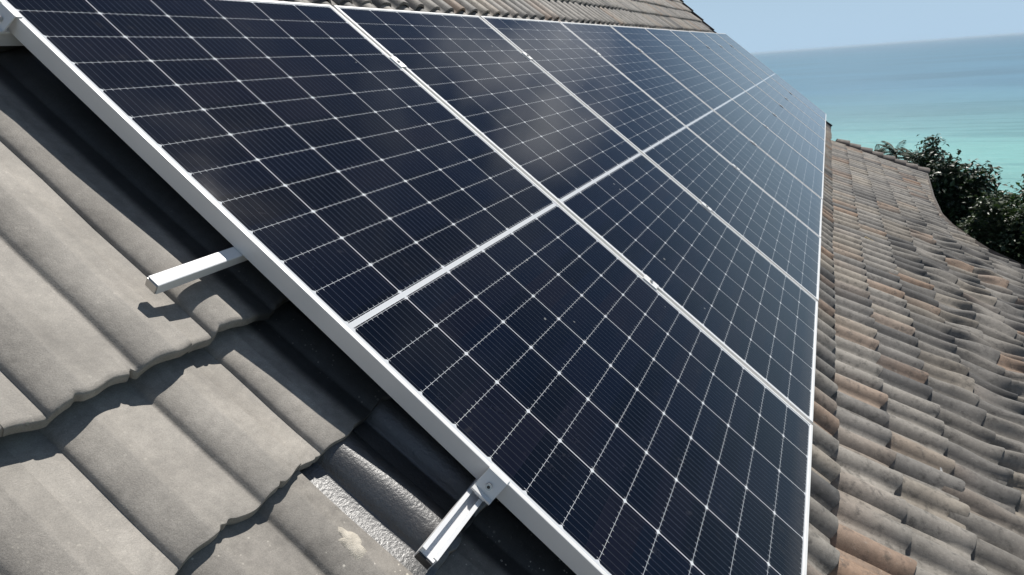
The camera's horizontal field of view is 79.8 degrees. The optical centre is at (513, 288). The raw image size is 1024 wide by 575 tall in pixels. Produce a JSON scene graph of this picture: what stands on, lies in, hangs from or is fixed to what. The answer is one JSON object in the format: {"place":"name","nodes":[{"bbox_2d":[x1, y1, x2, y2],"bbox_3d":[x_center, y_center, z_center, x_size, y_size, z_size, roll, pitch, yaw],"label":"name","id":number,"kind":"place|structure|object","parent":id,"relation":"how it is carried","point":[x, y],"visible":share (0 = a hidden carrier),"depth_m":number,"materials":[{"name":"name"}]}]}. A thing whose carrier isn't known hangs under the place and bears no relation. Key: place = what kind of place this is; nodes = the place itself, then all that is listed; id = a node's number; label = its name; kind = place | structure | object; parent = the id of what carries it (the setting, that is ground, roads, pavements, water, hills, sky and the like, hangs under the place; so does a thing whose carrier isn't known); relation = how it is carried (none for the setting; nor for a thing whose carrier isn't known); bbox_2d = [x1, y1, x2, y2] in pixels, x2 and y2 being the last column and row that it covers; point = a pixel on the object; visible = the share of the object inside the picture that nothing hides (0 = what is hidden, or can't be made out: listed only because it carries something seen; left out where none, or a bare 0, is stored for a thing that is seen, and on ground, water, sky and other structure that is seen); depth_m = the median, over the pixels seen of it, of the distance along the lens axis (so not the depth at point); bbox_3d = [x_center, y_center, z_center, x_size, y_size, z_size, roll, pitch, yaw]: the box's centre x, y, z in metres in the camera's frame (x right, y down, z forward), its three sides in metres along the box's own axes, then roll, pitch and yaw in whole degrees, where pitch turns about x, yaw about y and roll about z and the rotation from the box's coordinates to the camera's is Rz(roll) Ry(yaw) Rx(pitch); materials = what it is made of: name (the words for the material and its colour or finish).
{"place":"outdoors","nodes":[
{"label":"outdoors","id":0,"kind":"place"},
{"bbox_2d":[683,0,1023,53],"label":"sky","id":1,"kind":"structure","parent":0,"point":[758,26],"materials":[{"name":"blue"}]},
{"bbox_2d":[752,34,1023,205],"bbox_3d":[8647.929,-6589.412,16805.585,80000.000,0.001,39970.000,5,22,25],"label":"sea","id":2,"kind":"structure","parent":0,"point":[965,96],"depth_m":441.02,"materials":[{"name":"liquid"}]},
{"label":"ground","id":3,"kind":"structure","parent":0,"visible":0},
{"bbox_2d":[0,0,1023,574],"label":"tiled house","id":4,"kind":"structure","parent":3,"relation":"on","point":[246,418],"depth_m":1.25,"materials":[{"name":"tile"}]},
{"bbox_2d":[0,32,23,45],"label":"mounting rail","id":5,"kind":"object","parent":4,"relation":"attached to","point":[10,39],"depth_m":1.36,"materials":[{"name":"metal"}]},
{"bbox_2d":[0,3,22,33],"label":"end clamp","id":6,"kind":"object","parent":5,"relation":"attached to","point":[9,13],"visible":1,"depth_m":1.32,"materials":[{"name":"metal"}]},
{"bbox_2d":[145,247,247,293],"bbox_3d":[1.847,-1.979,6.074,0.070,0.118,11.793,42,33,6],"label":"mounting rail","id":7,"kind":"object","parent":4,"relation":"attached to","point":[167,279],"visible":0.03,"depth_m":1.18,"materials":[{"name":"metal"}]},
{"bbox_2d":[0,0,812,574],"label":"solar panel","id":8,"kind":"object","parent":7,"relation":"attached to","point":[468,298],"visible":1,"depth_m":1.50,"materials":[{"name":"glass"}]},
{"bbox_2d":[390,57,406,68],"bbox_3d":[-0.437,-0.820,2.269,0.060,0.060,0.036,42,33,6],"label":"clamp","id":9,"kind":"object","parent":8,"relation":"attached to","point":[399,62],"visible":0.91,"depth_m":2.25,"materials":[{"name":"metal"}]},
{"bbox_2d":[643,275,658,288],"bbox_3d":[0.463,-0.008,2.133,0.060,0.060,0.036,42,33,6],"label":"clamp","id":10,"kind":"object","parent":8,"relation":"attached to","point":[650,281],"visible":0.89,"depth_m":2.12,"materials":[{"name":"silver metal"}]},
{"bbox_2d":[333,5,817,423],"bbox_3d":[0.395,-0.485,2.665,2.278,0.048,1.134,42,33,6],"label":"solar panel","id":11,"kind":"object","parent":7,"relation":"attached to","point":[747,305],"visible":0.84,"depth_m":2.52,"materials":[{"name":"glass"}]},
{"bbox_2d":[480,16,820,300],"bbox_3d":[0.895,-0.876,3.629,2.278,0.048,1.134,42,33,6],"label":"solar panel","id":12,"kind":"object","parent":7,"relation":"attached to","point":[761,221],"visible":0.86,"depth_m":3.51,"materials":[{"name":"glass"}]},
{"bbox_2d":[560,22,822,237],"bbox_3d":[1.391,-1.266,4.595,2.278,0.048,1.134,42,33,6],"label":"solar panel","id":13,"kind":"object","parent":7,"relation":"attached to","point":[747,157],"visible":0.83,"depth_m":4.51,"materials":[{"name":"glass"}]},
{"bbox_2d":[610,25,823,199],"bbox_3d":[1.891,-1.656,5.559,2.278,0.048,1.134,42,33,6],"label":"solar panel","id":14,"kind":"object","parent":7,"relation":"attached to","point":[750,127],"visible":0.86,"depth_m":5.48,"materials":[{"name":"glass"}]},
{"bbox_2d":[645,28,824,172],"bbox_3d":[2.388,-2.046,6.525,2.278,0.048,1.134,42,33,6],"label":"solar panel","id":15,"kind":"object","parent":7,"relation":"attached to","point":[753,107],"visible":0.82,"depth_m":6.46,"materials":[{"name":"glass"}]},
{"bbox_2d":[670,30,824,154],"bbox_3d":[2.887,-2.435,7.491,2.278,0.048,1.134,42,33,6],"label":"solar panel","id":16,"kind":"object","parent":7,"relation":"attached to","point":[770,104],"visible":0.84,"depth_m":7.44,"materials":[{"name":"glass"}]},
{"bbox_2d":[689,31,825,140],"bbox_3d":[3.385,-2.826,8.456,2.278,0.049,1.134,42,33,6],"label":"solar panel","id":17,"kind":"object","parent":7,"relation":"attached to","point":[767,89],"visible":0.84,"depth_m":8.40,"materials":[{"name":"glass"}]},
{"bbox_2d":[704,32,825,129],"bbox_3d":[3.881,-3.217,9.421,2.278,0.048,1.134,42,33,6],"label":"solar panel","id":18,"kind":"object","parent":7,"relation":"attached to","point":[769,80],"visible":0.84,"depth_m":9.38,"materials":[{"name":"glass"}]},
{"bbox_2d":[716,33,825,120],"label":"solar panel","id":19,"kind":"object","parent":7,"relation":"attached to","point":[775,77],"visible":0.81,"depth_m":10.35,"materials":[{"name":"glass"}]},
{"bbox_2d":[414,479,482,569],"bbox_3d":[2.361,-1.515,5.996,0.074,0.118,11.794,42,33,6],"label":"mounting rail","id":20,"kind":"object","parent":4,"relation":"attached to","point":[428,554],"visible":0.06,"depth_m":1.09,"materials":[{"name":"metal"}]},
{"bbox_2d":[471,464,509,504],"bbox_3d":[-0.046,0.374,1.167,0.046,0.052,0.045,42,33,6],"label":"end clamp","id":21,"kind":"object","parent":20,"relation":"attached to","point":[489,485],"visible":1,"depth_m":1.16,"materials":[{"name":"metal"}]},
{"bbox_2d":[701,202,711,210],"bbox_3d":[0.961,-0.398,3.098,0.060,0.060,0.036,42,33,6],"label":"clamp","id":22,"kind":"object","parent":20,"relation":"attached to","point":[706,206],"visible":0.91,"depth_m":3.08,"materials":[{"name":"silver metal"}]},
{"bbox_2d":[874,144,889,151],"bbox_3d":[23.587,-4.162,40.929,1.607,10.840,1.488,5,22,25],"label":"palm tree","id":23,"kind":"object","parent":3,"relation":"on","point":[881,149],"visible":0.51,"depth_m":38.94,"materials":[{"name":"green plant"}]},
{"bbox_2d":[877,140,915,158],"bbox_3d":[22.545,-3.891,36.727,2.385,9.959,2.427,5,22,25],"label":"palm tree","id":24,"kind":"object","parent":3,"relation":"on","point":[893,151],"visible":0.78,"depth_m":35.30,"materials":[{"name":"green plant"}]},
{"bbox_2d":[897,147,920,162],"bbox_3d":[24.059,-3.804,38.348,1.731,10.137,1.741,-7,20,-7],"label":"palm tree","id":25,"kind":"object","parent":3,"relation":"on","point":[908,152],"visible":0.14,"depth_m":36.63,"materials":[{"name":"green plant"}]},
{"bbox_2d":[895,148,929,163],"bbox_3d":[22.063,-3.401,34.561,1.887,9.160,2.305,5,22,25],"label":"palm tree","id":26,"kind":"object","parent":3,"relation":"on","point":[909,155],"visible":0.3,"depth_m":33.37,"materials":[{"name":"green plant"}]},
{"bbox_2d":[903,133,958,177],"bbox_3d":[20.561,-3.175,30.658,4.406,8.967,4.255,5,22,25],"label":"broadleaf tree","id":27,"kind":"object","parent":3,"relation":"on","point":[924,157],"visible":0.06,"depth_m":29.46,"materials":[{"name":"green plant"}]},
{"bbox_2d":[923,148,1015,231],"bbox_3d":[15.466,-1.920,22.090,4.094,6.291,3.896,5,22,25],"label":"broadleaf tree","id":28,"kind":"object","parent":3,"relation":"on","point":[957,183],"visible":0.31,"depth_m":20.86,"materials":[{"name":"green plant"}]},
{"bbox_2d":[945,174,1023,227],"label":"broadleaf tree","id":29,"kind":"object","parent":3,"relation":"on","point":[1018,200],"visible":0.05,"depth_m":21.28,"materials":[{"name":"green plant"}]},
{"bbox_2d":[954,191,1023,264],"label":"broadleaf tree","id":30,"kind":"object","parent":3,"relation":"on","point":[1005,237],"visible":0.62,"depth_m":19.00,"materials":[{"name":"green plant"}]},
{"bbox_2d":[1005,174,1023,208],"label":"broadleaf tree","id":31,"kind":"object","parent":3,"relation":"on","point":[1019,185],"visible":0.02,"depth_m":22.60,"materials":[{"name":"green plant"}]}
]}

